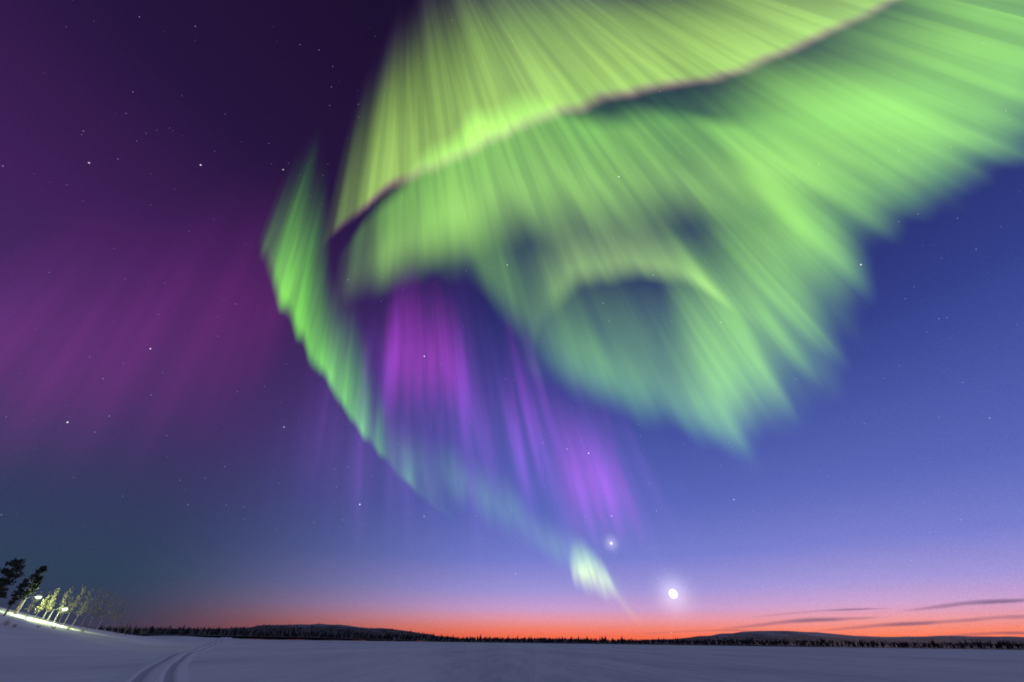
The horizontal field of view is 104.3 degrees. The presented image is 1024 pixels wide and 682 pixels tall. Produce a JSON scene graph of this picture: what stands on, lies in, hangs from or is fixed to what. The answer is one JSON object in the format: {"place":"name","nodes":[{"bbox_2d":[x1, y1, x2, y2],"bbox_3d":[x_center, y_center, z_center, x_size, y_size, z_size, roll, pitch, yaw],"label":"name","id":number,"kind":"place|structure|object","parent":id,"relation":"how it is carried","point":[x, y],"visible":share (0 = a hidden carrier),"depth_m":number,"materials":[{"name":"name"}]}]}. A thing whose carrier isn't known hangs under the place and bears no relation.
{"place":"outdoors","nodes":[
{"label":"outdoors","id":0,"kind":"place"},
{"bbox_2d":[113,637,238,681],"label":"snow track","id":1,"kind":"structure","parent":0,"point":[171,667],"depth_m":25.55,"materials":[{"name":"white snow"}]},
{"bbox_2d":[0,607,1023,681],"bbox_3d":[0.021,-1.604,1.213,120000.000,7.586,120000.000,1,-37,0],"label":"ground snow","id":2,"kind":"structure","parent":0,"point":[30,651],"depth_m":41.87,"materials":[{"name":"white snow"}]},
{"bbox_2d":[0,558,25,597],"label":"pine","id":3,"kind":"object","parent":2,"relation":"on","point":[17,566],"visible":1,"depth_m":47.96,"materials":[{"name":"green plant"}]},
{"bbox_2d":[3,578,28,615],"bbox_3d":[-64.457,33.348,51.737,1.256,4.304,1.233,1,-37,0],"label":"pine","id":4,"kind":"object","parent":2,"relation":"on","point":[21,586],"visible":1,"depth_m":51.92,"materials":[{"name":"green plant"}]},
{"bbox_2d":[15,596,42,614],"bbox_3d":[-68.120,37.270,56.337,2.170,2.892,0.982,17,-40,-20],"label":"street lamp","id":5,"kind":"object","parent":2,"relation":"on","point":[24,601],"visible":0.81,"depth_m":56.44,"materials":[{"name":"silver metal"}]},
{"bbox_2d":[13,565,47,613],"bbox_3d":[-69.792,36.030,57.711,1.778,6.236,2.106,21,-42,-25],"label":"pine","id":6,"kind":"object","parent":2,"relation":"on","point":[35,584],"visible":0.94,"depth_m":58.00,"materials":[{"name":"green plant"}]},
{"bbox_2d":[25,594,38,618],"bbox_3d":[-66.943,36.825,55.409,1.104,3.348,0.980,-6,-38,9],"label":"birch","id":7,"kind":"object","parent":2,"relation":"on","point":[36,597],"visible":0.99,"depth_m":55.53,"materials":[{"name":"green plant"}]},
{"bbox_2d":[33,591,51,619],"bbox_3d":[-67.015,37.934,56.958,1.407,3.630,1.002,12,-39,-15],"label":"birch","id":8,"kind":"object","parent":2,"relation":"on","point":[45,603],"visible":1,"depth_m":56.96,"materials":[{"name":"green plant"}]},
{"bbox_2d":[42,588,59,620],"bbox_3d":[-67.914,38.816,58.623,1.220,4.389,1.518,1,-37,0],"label":"birch","id":9,"kind":"object","parent":2,"relation":"on","point":[52,599],"visible":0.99,"depth_m":58.66,"materials":[{"name":"green plant"}]},
{"bbox_2d":[46,607,68,621],"bbox_3d":[-67.443,40.631,59.268,2.169,2.412,0.965,17,-40,-20],"label":"street lamp","id":10,"kind":"object","parent":2,"relation":"on","point":[63,608],"visible":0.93,"depth_m":59.61,"materials":[{"name":"silver metal"}]},
{"bbox_2d":[53,586,73,623],"bbox_3d":[-68.820,40.466,61.031,1.807,4.928,1.549,1,-37,0],"label":"birch","id":11,"kind":"object","parent":2,"relation":"on","point":[63,600],"visible":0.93,"depth_m":61.09,"materials":[{"name":"green plant"}]},
{"bbox_2d":[58,597,73,622],"bbox_3d":[-71.656,43.091,63.806,0.989,3.695,1.544,1,-37,0],"label":"birch","id":12,"kind":"object","parent":2,"relation":"on","point":[67,607],"visible":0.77,"depth_m":64.08,"materials":[{"name":"green plant"}]},
{"bbox_2d":[63,584,85,624],"bbox_3d":[-70.152,42.239,63.862,1.827,5.630,1.665,-9,-38,12],"label":"birch","id":13,"kind":"object","parent":2,"relation":"on","point":[78,596],"visible":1,"depth_m":63.93,"materials":[{"name":"green plant"}]},
{"bbox_2d":[71,588,93,626],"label":"birch","id":14,"kind":"object","parent":2,"relation":"on","point":[84,603],"visible":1,"depth_m":65.09,"materials":[{"name":"green plant"}]},
{"bbox_2d":[80,587,102,626],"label":"birch","id":15,"kind":"object","parent":2,"relation":"on","point":[90,606],"visible":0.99,"depth_m":69.92,"materials":[{"name":"green plant"}]},
{"bbox_2d":[87,591,108,628],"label":"birch","id":16,"kind":"object","parent":2,"relation":"on","point":[97,608],"visible":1,"depth_m":71.00,"materials":[{"name":"green plant"}]},
{"bbox_2d":[91,600,106,628],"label":"birch","id":17,"kind":"object","parent":2,"relation":"on","point":[99,612],"visible":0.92,"depth_m":72.41,"materials":[{"name":"green plant"}]},
{"bbox_2d":[96,591,117,629],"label":"birch","id":18,"kind":"object","parent":2,"relation":"on","point":[106,611],"visible":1,"depth_m":72.61,"materials":[{"name":"green plant"}]},
{"bbox_2d":[104,596,121,630],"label":"birch","id":19,"kind":"object","parent":2,"relation":"on","point":[115,607],"visible":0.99,"depth_m":73.89,"materials":[{"name":"green plant"}]},
{"bbox_2d":[111,599,128,631],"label":"birch","id":20,"kind":"object","parent":2,"relation":"on","point":[119,612],"visible":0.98,"depth_m":76.00,"materials":[{"name":"green plant"}]},
{"bbox_2d":[0,0,1023,640],"label":"sky","id":21,"kind":"structure","parent":0,"point":[634,319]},
{"bbox_2d":[102,624,1023,649],"bbox_3d":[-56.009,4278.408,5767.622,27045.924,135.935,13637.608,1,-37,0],"label":"shore hills","id":22,"kind":"structure","parent":0,"point":[782,635],"depth_m":2760.98,"materials":[{"name":"black plant"}]},
{"bbox_2d":[83,623,1023,648],"bbox_3d":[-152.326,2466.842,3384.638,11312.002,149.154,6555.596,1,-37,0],"label":"treeline","id":23,"kind":"object","parent":22,"relation":"on","point":[748,641],"visible":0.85,"depth_m":1180.02,"materials":[{"name":"black plant"}]},
{"bbox_2d":[786,618,841,621],"bbox_3d":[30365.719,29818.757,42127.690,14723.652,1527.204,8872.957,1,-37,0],"label":"cloud","id":24,"kind":"structure","parent":0,"point":[816,619],"depth_m":42047.40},
{"bbox_2d":[878,622,936,625],"bbox_3d":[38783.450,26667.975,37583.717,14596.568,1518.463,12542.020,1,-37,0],"label":"cloud","id":25,"kind":"structure","parent":0,"point":[908,623],"depth_m":38621.33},
{"bbox_2d":[944,599,1023,605],"bbox_3d":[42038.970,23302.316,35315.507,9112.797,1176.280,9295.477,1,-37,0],"label":"cloud","id":26,"kind":"structure","parent":0,"point":[993,601],"depth_m":35451.74,"materials":[{"name":"purple"}]},
{"bbox_2d":[999,632,1023,633],"bbox_3d":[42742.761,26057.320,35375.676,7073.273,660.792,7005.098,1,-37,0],"label":"cloud","id":27,"kind":"structure","parent":0,"point":[1011,633],"depth_m":34850.16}
]}

